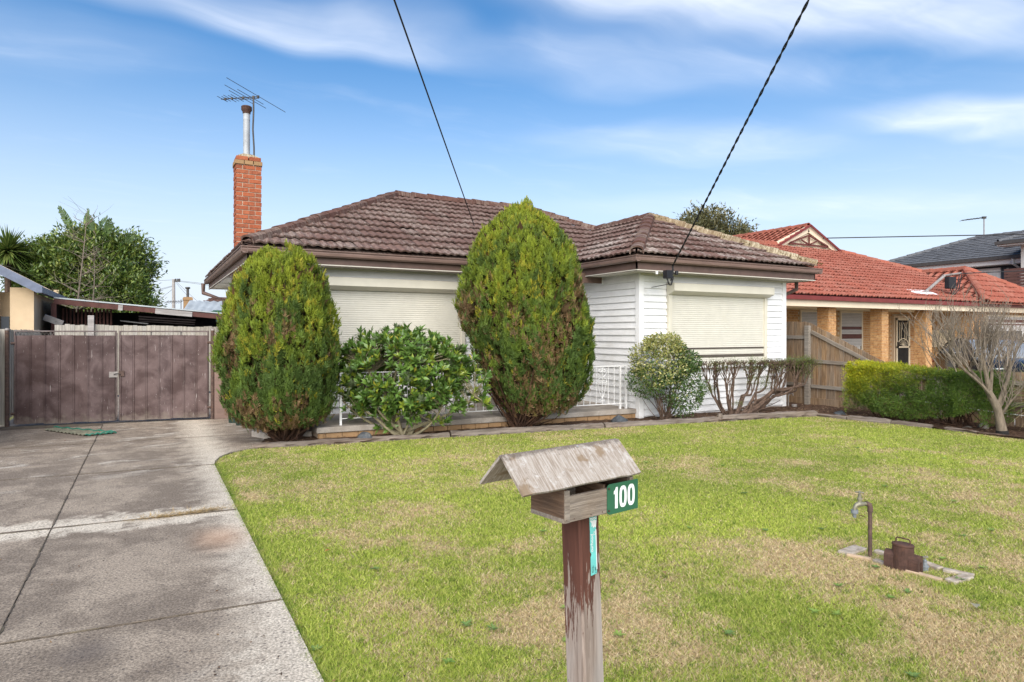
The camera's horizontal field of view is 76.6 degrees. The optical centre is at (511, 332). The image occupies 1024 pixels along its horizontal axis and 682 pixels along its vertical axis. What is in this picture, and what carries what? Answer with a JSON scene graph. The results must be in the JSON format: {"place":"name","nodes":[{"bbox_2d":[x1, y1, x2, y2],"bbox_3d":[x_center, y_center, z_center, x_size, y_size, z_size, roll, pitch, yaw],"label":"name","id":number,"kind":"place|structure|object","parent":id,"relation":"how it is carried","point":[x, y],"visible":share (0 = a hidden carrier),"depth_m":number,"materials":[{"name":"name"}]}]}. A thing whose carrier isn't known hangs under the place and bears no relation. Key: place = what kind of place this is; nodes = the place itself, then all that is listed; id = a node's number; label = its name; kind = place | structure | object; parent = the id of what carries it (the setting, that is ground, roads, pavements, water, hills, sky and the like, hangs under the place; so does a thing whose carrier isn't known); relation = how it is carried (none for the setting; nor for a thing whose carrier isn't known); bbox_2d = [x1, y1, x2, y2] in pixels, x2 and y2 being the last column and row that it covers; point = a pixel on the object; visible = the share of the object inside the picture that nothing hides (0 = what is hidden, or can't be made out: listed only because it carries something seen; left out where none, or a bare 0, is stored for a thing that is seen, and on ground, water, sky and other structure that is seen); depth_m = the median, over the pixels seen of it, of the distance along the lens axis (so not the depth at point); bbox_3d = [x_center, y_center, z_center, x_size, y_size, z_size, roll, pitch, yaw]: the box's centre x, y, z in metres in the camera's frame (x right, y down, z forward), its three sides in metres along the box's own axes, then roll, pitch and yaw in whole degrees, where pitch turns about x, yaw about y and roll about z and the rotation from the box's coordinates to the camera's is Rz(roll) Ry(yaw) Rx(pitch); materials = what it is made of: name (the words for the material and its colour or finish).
{"place":"outdoors","nodes":[
{"label":"outdoors","id":0,"kind":"place"},
{"bbox_2d":[0,265,66,334],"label":"rendered house","id":1,"kind":"structure","parent":0,"point":[28,307],"depth_m":16.16,"materials":[{"name":"beige paint"}]},
{"bbox_2d":[0,316,9,328],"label":"window","id":2,"kind":"structure","parent":1,"relation":"in","point":[4,321],"depth_m":15.98,"materials":[{"name":"grey glass"}]},
{"bbox_2d":[42,314,63,324],"bbox_3d":[-12.275,-0.330,17.365,0.493,0.328,0.050,0,0,-16],"label":"loose board","id":3,"kind":"object","parent":1,"relation":"attached to","point":[51,319],"visible":0.86,"depth_m":17.34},
{"bbox_2d":[0,391,210,426],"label":"back drive","id":4,"kind":"structure","parent":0,"point":[12,424],"depth_m":11.83,"materials":[{"name":"concrete"}]},
{"bbox_2d":[4,328,9,426],"bbox_3d":[-8.579,0.810,11.023,0.080,1.780,0.080,0,0,-29],"label":"gate post","id":5,"kind":"object","parent":4,"relation":"on","point":[7,377],"visible":0.9,"depth_m":11.00,"materials":[{"name":"metal"}]},
{"bbox_2d":[10,331,119,424],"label":"driveway gate","id":6,"kind":"structure","parent":5,"relation":"attached to","point":[60,379],"depth_m":11.27,"materials":[{"name":"wood"}]},
{"bbox_2d":[0,329,39,425],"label":"boundary fence","id":7,"kind":"object","parent":4,"relation":"on","point":[2,377],"visible":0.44,"depth_m":11.12,"materials":[{"name":"grey wood"}]},
{"bbox_2d":[51,297,221,334],"bbox_3d":[-11.759,0.361,21.005,4.662,2.677,5.055,0,0,-29],"label":"carport","id":8,"kind":"object","parent":4,"relation":"on","point":[164,316],"visible":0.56,"depth_m":19.44,"materials":[{"name":"metal"}]},
{"bbox_2d":[55,315,217,394],"bbox_3d":[-8.904,0.640,16.633,4.643,2.120,0.175,0,0,-29],"label":"back fence","id":9,"kind":"object","parent":4,"relation":"on","point":[90,326],"visible":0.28,"depth_m":16.29,"materials":[{"name":"grey wood"}]},
{"bbox_2d":[0,418,323,681],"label":"driveway","id":10,"kind":"structure","parent":0,"point":[142,607],"depth_m":4.41,"materials":[{"name":"concrete"}]},
{"bbox_2d":[45,426,116,435],"bbox_3d":[-6.984,1.565,10.318,1.463,0.046,0.406,0,0,21],"label":"garden mat","id":11,"kind":"object","parent":10,"relation":"on","point":[80,431],"visible":1,"depth_m":10.33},
{"bbox_2d":[125,503,236,520],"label":"dry clippings","id":12,"kind":"object","parent":10,"relation":"on","point":[183,512],"visible":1,"depth_m":5.66,"materials":[{"name":"brown plant"}]},
{"bbox_2d":[210,328,214,418],"bbox_3d":[-5.563,0.810,12.051,0.080,1.780,0.080,0,0,-29],"label":"gate post","id":13,"kind":"object","parent":10,"relation":"on","point":[212,330],"visible":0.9,"depth_m":12.02,"materials":[{"name":"grey metal"}]},
{"bbox_2d":[116,331,210,420],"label":"driveway gate","id":14,"kind":"structure","parent":13,"relation":"attached to","point":[156,376],"depth_m":11.76,"materials":[{"name":"wood"}]},
{"bbox_2d":[214,334,227,418],"bbox_3d":[-5.222,0.810,12.158,0.644,1.580,0.076,0,0,-26],"label":"side panel","id":15,"kind":"object","parent":10,"relation":"on","point":[220,412],"visible":0.14,"depth_m":12.05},
{"bbox_2d":[252,429,311,438],"bbox_3d":[-3.735,1.565,10.299,0.798,0.130,1.372,0,0,-29],"label":"concrete step","id":16,"kind":"object","parent":10,"relation":"on","point":[263,435],"visible":0.31,"depth_m":9.85,"materials":[{"name":"grey concrete"}]},
{"bbox_2d":[0,0,1023,308],"label":"sky","id":17,"kind":"structure","parent":0,"point":[875,118],"materials":[{"name":"blue"}]},
{"bbox_2d":[215,416,1023,681],"bbox_3d":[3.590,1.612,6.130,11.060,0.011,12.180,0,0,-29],"label":"lawn","id":18,"kind":"structure","parent":0,"point":[605,543],"depth_m":5.05,"materials":[{"name":"plant"}]},
{"bbox_2d":[479,438,640,681],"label":"letterbox","id":19,"kind":"object","parent":18,"relation":"on","point":[575,490],"visible":1,"depth_m":1.86,"materials":[{"name":"brown wood"}]},
{"bbox_2d":[838,545,866,554],"bbox_3d":[2.504,1.612,4.770,0.226,0.044,0.100,0,0,-34],"label":"paver","id":20,"kind":"object","parent":18,"relation":"on","point":[851,549],"visible":0.67,"depth_m":4.76,"materials":[{"name":"grey concrete"}]},
{"bbox_2d":[846,553,871,559],"bbox_3d":[2.476,1.612,4.631,0.157,0.044,0.035,0,0,38],"label":"paver","id":21,"kind":"object","parent":18,"relation":"on","point":[859,556],"visible":0.56,"depth_m":4.62,"materials":[{"name":"beige concrete"}]},
{"bbox_2d":[851,491,872,556],"bbox_3d":[2.505,1.392,4.644,0.162,0.516,0.052,0,0,-8],"label":"garden tap","id":22,"kind":"object","parent":18,"relation":"on","point":[858,503],"visible":0.96,"depth_m":4.64,"materials":[{"name":"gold metal"}]},
{"bbox_2d":[873,559,883,564],"bbox_3d":[2.600,1.612,4.471,0.045,0.044,0.215,0,0,-28],"label":"paver","id":23,"kind":"object","parent":18,"relation":"on","point":[879,561],"visible":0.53,"depth_m":4.53,"materials":[{"name":"grey concrete"}]},
{"bbox_2d":[874,549,883,555],"bbox_3d":[2.704,1.612,4.710,0.050,0.044,0.130,0,0,-31],"label":"paver","id":24,"kind":"object","parent":18,"relation":"on","point":[879,551],"visible":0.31,"depth_m":4.72,"materials":[{"name":"grey concrete"}]},
{"bbox_2d":[884,536,922,572],"bbox_3d":[2.658,1.511,4.409,0.103,0.238,0.214,0,0,-39],"label":"water meter cover","id":25,"kind":"object","parent":18,"relation":"on","point":[900,555],"visible":0.96,"depth_m":4.37,"materials":[{"name":"brown metal"}]},
{"bbox_2d":[905,570,942,581],"bbox_3d":[2.716,1.612,4.281,0.040,0.044,0.211,0,0,-36],"label":"paver","id":26,"kind":"object","parent":18,"relation":"on","point":[922,575],"visible":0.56,"depth_m":4.26,"materials":[{"name":"beige concrete"}]},
{"bbox_2d":[922,556,928,571],"bbox_3d":[2.794,1.570,4.390,0.052,0.121,0.049,0,0,-29],"label":"stop valve","id":27,"kind":"object","parent":18,"relation":"on","point":[925,566],"visible":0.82,"depth_m":4.38,"materials":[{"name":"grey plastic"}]},
{"bbox_2d":[927,561,943,570],"bbox_3d":[2.883,1.612,4.478,0.060,0.044,0.163,0,0,-19],"label":"paver","id":28,"kind":"object","parent":18,"relation":"on","point":[934,566],"visible":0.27,"depth_m":4.43,"materials":[{"name":"grey concrete"}]},
{"bbox_2d":[943,567,974,576],"bbox_3d":[2.978,1.612,4.328,0.172,0.044,0.050,0,0,44],"label":"paver","id":29,"kind":"object","parent":18,"relation":"on","point":[949,570],"visible":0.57,"depth_m":4.33,"materials":[{"name":"grey concrete"}]},
{"bbox_2d":[945,574,973,584],"bbox_3d":[2.909,1.612,4.217,0.200,0.044,0.070,0,0,-25],"label":"paver","id":30,"kind":"object","parent":18,"relation":"on","point":[966,577],"visible":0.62,"depth_m":4.20,"materials":[{"name":"grey concrete"}]},
{"bbox_2d":[259,402,1023,447],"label":"garden bed","id":31,"kind":"object","parent":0,"point":[1011,429],"visible":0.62,"depth_m":11.72,"materials":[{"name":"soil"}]},
{"bbox_2d":[207,238,341,441],"bbox_3d":[-3.478,0.137,9.585,1.926,3.067,1.898,0,0,-29],"label":"conifer","id":32,"kind":"object","parent":31,"relation":"on","point":[275,358],"visible":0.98,"depth_m":9.04,"materials":[{"name":"green plant"}]},
{"bbox_2d":[252,432,449,448],"bbox_3d":[-2.289,1.581,9.528,2.845,0.098,0.129,0,0,-21],"label":"timber sleeper","id":33,"kind":"object","parent":31,"relation":"on","point":[338,441],"visible":0.87,"depth_m":9.42,"materials":[{"name":"grey wood"}]},
{"bbox_2d":[357,432,371,437],"bbox_3d":[-2.200,1.568,9.658,0.189,0.183,0.280,0,0,-42],"label":"rock","id":34,"kind":"object","parent":31,"relation":"on","point":[364,435],"visible":0.61,"depth_m":9.59,"materials":[{"name":"grey stone"}]},
{"bbox_2d":[335,321,494,434],"bbox_3d":[-1.594,0.730,10.126,2.658,1.857,1.449,0,0,1],"label":"leafy shrub","id":35,"kind":"object","parent":31,"relation":"on","point":[365,354],"visible":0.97,"depth_m":9.81,"materials":[{"name":"green plant"}]},
{"bbox_2d":[451,196,595,426],"bbox_3d":[0.264,-0.341,10.939,2.362,4.020,2.339,0,0,16],"label":"conifer","id":36,"kind":"object","parent":31,"relation":"on","point":[521,306],"visible":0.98,"depth_m":10.22,"materials":[{"name":"green plant"}]},
{"bbox_2d":[450,422,603,436],"bbox_3d":[0.292,1.572,10.511,2.658,0.116,0.138,0,0,-20],"label":"timber sleeper","id":37,"kind":"object","parent":31,"relation":"on","point":[512,430],"visible":0.89,"depth_m":10.42,"materials":[{"name":"grey wood"}]},
{"bbox_2d":[611,415,627,421],"bbox_3d":[1.896,1.555,11.474,0.302,0.213,0.259,0,0,42],"label":"rock","id":38,"kind":"object","parent":31,"relation":"on","point":[618,418],"visible":0.59,"depth_m":11.39,"materials":[{"name":"grey stone"}]},
{"bbox_2d":[603,416,719,427],"bbox_3d":[2.658,1.573,11.404,2.372,0.114,0.136,0,0,-21],"label":"timber sleeper","id":39,"kind":"object","parent":31,"relation":"on","point":[659,422],"visible":0.89,"depth_m":11.32,"materials":[{"name":"grey wood"}]},
{"bbox_2d":[624,330,707,419],"bbox_3d":[2.762,0.790,11.598,1.536,1.674,0.858,0,0,-1],"label":"variegated shrub","id":40,"kind":"object","parent":31,"relation":"on","point":[669,376],"visible":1,"depth_m":11.49,"materials":[{"name":"green plant"}]},
{"bbox_2d":[717,413,722,421],"bbox_3d":[3.782,1.550,11.800,0.097,0.160,0.097,0,0,-29],"label":"timber peg","id":41,"kind":"object","parent":31,"relation":"on","point":[720,415],"visible":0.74,"depth_m":11.76,"materials":[{"name":"brown wood"}]},
{"bbox_2d":[697,354,822,414],"bbox_3d":[4.874,1.027,12.832,3.357,1.274,0.701,0,0,-29],"label":"bare shrub","id":42,"kind":"object","parent":31,"relation":"on","point":[761,403],"visible":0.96,"depth_m":12.77,"materials":[{"name":"brown plant"}]},
{"bbox_2d":[723,410,817,420],"bbox_3d":[4.823,1.562,12.210,2.223,0.137,0.149,0,0,-18],"label":"timber sleeper","id":43,"kind":"object","parent":31,"relation":"on","point":[755,416],"visible":0.87,"depth_m":12.14,"materials":[{"name":"grey wood"}]},
{"bbox_2d":[817,413,846,419],"bbox_3d":[6.065,1.587,12.300,0.123,0.085,0.625,0,0,-34],"label":"timber sleeper","id":44,"kind":"object","parent":31,"relation":"on","point":[833,416],"visible":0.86,"depth_m":12.24,"materials":[{"name":"grey wood"}]},
{"bbox_2d":[834,410,846,414],"bbox_3d":[6.372,1.581,12.585,0.377,0.156,0.253,0,0,-37],"label":"rock","id":45,"kind":"object","parent":31,"relation":"on","point":[841,412],"visible":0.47,"depth_m":12.49,"materials":[{"name":"grey stone"}]},
{"bbox_2d":[847,415,891,423],"bbox_3d":[6.469,1.574,11.747,0.144,0.112,0.750,0,0,-39],"label":"timber sleeper","id":46,"kind":"object","parent":31,"relation":"on","point":[873,419],"visible":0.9,"depth_m":11.68,"materials":[{"name":"grey wood"}]},
{"bbox_2d":[891,420,933,428],"bbox_3d":[6.895,1.582,11.182,0.126,0.096,0.666,0,0,-36],"label":"timber sleeper","id":47,"kind":"object","parent":31,"relation":"on","point":[911,424],"visible":0.88,"depth_m":11.13,"materials":[{"name":"grey wood"}]},
{"bbox_2d":[839,358,1016,428],"bbox_3d":[7.258,1.058,11.546,1.290,1.151,2.590,0,0,-29],"label":"clipped hedge","id":48,"kind":"object","parent":31,"relation":"on","point":[860,375],"visible":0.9,"depth_m":11.21,"materials":[{"name":"green plant"}]},
{"bbox_2d":[897,284,1023,434],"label":"bare tree","id":49,"kind":"object","parent":31,"relation":"on","point":[991,339],"visible":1,"depth_m":10.08,"materials":[{"name":"grey plant"}]},
{"bbox_2d":[944,427,978,433],"bbox_3d":[7.315,1.591,10.559,0.136,0.078,0.481,0,0,-33],"label":"timber sleeper","id":50,"kind":"object","parent":31,"relation":"on","point":[956,429],"visible":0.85,"depth_m":10.54,"materials":[{"name":"grey wood"}]},
{"bbox_2d":[977,421,988,428],"bbox_3d":[7.796,1.552,10.734,0.147,0.176,0.195,0,0,-8],"label":"rock","id":51,"kind":"object","parent":31,"relation":"on","point":[985,426],"visible":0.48,"depth_m":10.67,"materials":[{"name":"stone"}]},
{"bbox_2d":[978,432,1023,438],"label":"timber sleeper","id":52,"kind":"object","parent":31,"relation":"on","point":[993,434],"visible":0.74,"depth_m":10.06,"materials":[{"name":"grey wood"}]},
{"bbox_2d":[994,362,1023,424],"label":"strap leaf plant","id":53,"kind":"object","parent":31,"relation":"on","point":[1020,401],"visible":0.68,"depth_m":10.19,"materials":[{"name":"green plant"}]},
{"bbox_2d":[932,338,1023,375],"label":"parked car","id":54,"kind":"object","parent":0,"point":[942,363],"visible":0.2,"depth_m":17.31,"materials":[{"name":"paint"}]},
{"label":"ground","id":55,"kind":"structure","parent":0,"visible":0},
{"bbox_2d":[0,226,40,291],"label":"yucca","id":56,"kind":"object","parent":55,"relation":"on","point":[11,250],"visible":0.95,"depth_m":24.88,"materials":[{"name":"green plant"}]},
{"bbox_2d":[0,264,61,294],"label":"curved canopy","id":57,"kind":"object","parent":55,"relation":"on","point":[56,291],"visible":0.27,"depth_m":24.99,"materials":[{"name":"metal"}]},
{"bbox_2d":[0,232,85,295],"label":"evergreen tree","id":58,"kind":"object","parent":55,"relation":"on","point":[14,284],"visible":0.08,"depth_m":25.65,"materials":[{"name":"green plant"}]},
{"bbox_2d":[26,197,129,318],"bbox_3d":[-14.786,-1.472,22.618,2.776,6.152,2.205,0,0,15],"label":"bare sapling","id":59,"kind":"object","parent":55,"relation":"on","point":[81,274],"visible":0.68,"depth_m":22.37,"materials":[{"name":"grey plant"}]},
{"bbox_2d":[50,205,134,293],"bbox_3d":[-17.309,-1.792,26.634,3.651,6.784,0.676,0,0,-3],"label":"paddle leaf palm","id":60,"kind":"object","parent":55,"relation":"on","point":[91,225],"visible":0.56,"depth_m":26.48,"materials":[{"name":"green plant"}]},
{"bbox_2d":[17,213,168,312],"bbox_3d":[-17.421,-1.735,26.926,5.087,6.881,5.052,0,0,8],"label":"evergreen tree","id":61,"kind":"object","parent":55,"relation":"on","point":[136,251],"visible":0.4,"depth_m":25.71,"materials":[{"name":"green plant"}]},
{"bbox_2d":[75,250,167,312],"bbox_3d":[-15.582,-0.772,25.904,3.346,4.958,3.519,0,0,-29],"label":"evergreen tree","id":62,"kind":"object","parent":55,"relation":"on","point":[137,287],"visible":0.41,"depth_m":25.46,"materials":[{"name":"green plant"}]},
{"bbox_2d":[154,279,208,307],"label":"power pole","id":63,"kind":"object","parent":55,"relation":"on","point":[173,290],"visible":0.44,"depth_m":45.95,"materials":[{"name":"metal"}]},
{"bbox_2d":[184,300,221,321],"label":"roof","id":64,"kind":"structure","parent":55,"relation":"on","point":[211,306],"depth_m":25.36,"materials":[{"name":"metal"}]},
{"bbox_2d":[183,287,226,308],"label":"distant house","id":65,"kind":"structure","parent":55,"relation":"on","point":[187,299],"depth_m":42.80,"materials":[{"name":"brick"}]},
{"bbox_2d":[201,105,822,438],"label":"weatherboard house","id":66,"kind":"structure","parent":55,"relation":"on","point":[390,259],"depth_m":12.42,"materials":[{"name":"white paint"}]},
{"bbox_2d":[217,77,284,155],"bbox_3d":[-5.305,-3.801,12.650,0.810,1.602,1.872,0,0,13],"label":"tv aerial","id":67,"kind":"object","parent":66,"relation":"attached to","point":[243,97],"visible":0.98,"depth_m":12.59,"materials":[{"name":"metal"}]},
{"bbox_2d":[393,0,473,224],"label":"overhead cable","id":68,"kind":"object","parent":66,"relation":"on","point":[429,99],"visible":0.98,"depth_m":8.66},
{"bbox_2d":[651,266,677,287],"bbox_3d":[2.756,-1.018,11.785,0.329,0.367,0.540,0,0,-29],"label":"service box","id":69,"kind":"object","parent":66,"relation":"attached to","point":[667,274],"visible":1,"depth_m":11.55,"materials":[{"name":"black plastic"}]},
{"bbox_2d":[672,0,808,265],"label":"twisted service cable","id":70,"kind":"object","parent":69,"relation":"attached to","point":[765,84],"visible":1,"depth_m":8.03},
{"bbox_2d":[673,199,760,234],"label":"gum tree","id":71,"kind":"object","parent":55,"relation":"on","point":[718,220],"visible":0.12,"depth_m":40.53,"materials":[{"name":"green plant"}]},
{"bbox_2d":[732,223,1023,367],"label":"brick house","id":72,"kind":"structure","parent":55,"relation":"on","point":[852,298],"depth_m":23.57,"materials":[{"name":"orange tile"}]},
{"bbox_2d":[799,310,817,325],"bbox_3d":[10.497,0.140,22.628,1.470,1.840,0.120,0,0,-29],"label":"window","id":73,"kind":"structure","parent":72,"relation":"in","point":[810,316],"depth_m":22.46,"materials":[{"name":"grey glass"}]},
{"bbox_2d":[839,311,862,349],"bbox_3d":[12.350,0.140,23.668,1.320,1.840,0.120,0,0,-29],"label":"window","id":74,"kind":"structure","parent":72,"relation":"in","point":[850,322],"depth_m":23.64,"materials":[{"name":"white glass"}]},
{"bbox_2d":[891,316,909,363],"bbox_3d":[15.081,0.475,25.085,1.050,2.250,0.200,0,0,-29],"label":"door","id":75,"kind":"structure","parent":72,"relation":"in","point":[900,344],"depth_m":24.98,"materials":[{"name":"white metal"}]},
{"bbox_2d":[823,234,1023,238],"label":"cable","id":76,"kind":"object","parent":72,"relation":"attached to","point":[924,236],"visible":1,"depth_m":26.42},
{"bbox_2d":[907,272,961,295],"bbox_3d":[14.924,-1.733,22.761,3.104,0.922,0.416,0,0,-29],"label":"roof bracket","id":77,"kind":"object","parent":72,"relation":"attached to","point":[950,282],"visible":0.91,"depth_m":22.89,"materials":[{"name":"white metal"}]},
{"bbox_2d":[961,270,1023,273],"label":"cable","id":78,"kind":"object","parent":77,"relation":"attached to","point":[992,272],"visible":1,"depth_m":23.42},
{"bbox_2d":[986,315,1023,338],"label":"window","id":79,"kind":"structure","parent":72,"relation":"in","point":[1020,321],"depth_m":25.41,"materials":[{"name":"white glass"}]},
{"bbox_2d":[786,321,1023,426],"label":"paling fence","id":80,"kind":"object","parent":55,"relation":"on","point":[823,385],"visible":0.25,"depth_m":14.01,"materials":[{"name":"brown wood"}]},
{"bbox_2d":[888,230,1023,286],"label":"two storey house","id":81,"kind":"structure","parent":55,"relation":"on","point":[991,253],"depth_m":32.43,"materials":[{"name":"tile"}]},
{"bbox_2d":[961,216,985,234],"bbox_3d":[25.265,-5.530,35.500,1.328,1.660,0.700,0,0,0],"label":"tv aerial","id":82,"kind":"object","parent":81,"relation":"attached to","point":[983,217],"visible":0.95,"depth_m":35.48,"materials":[{"name":"metal"}]},
{"bbox_2d":[977,268,1000,278],"bbox_3d":[23.299,-2.425,31.988,0.100,1.450,1.400,0,0,-29],"label":"window","id":83,"kind":"structure","parent":81,"relation":"in","point":[997,274],"depth_m":31.61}
]}

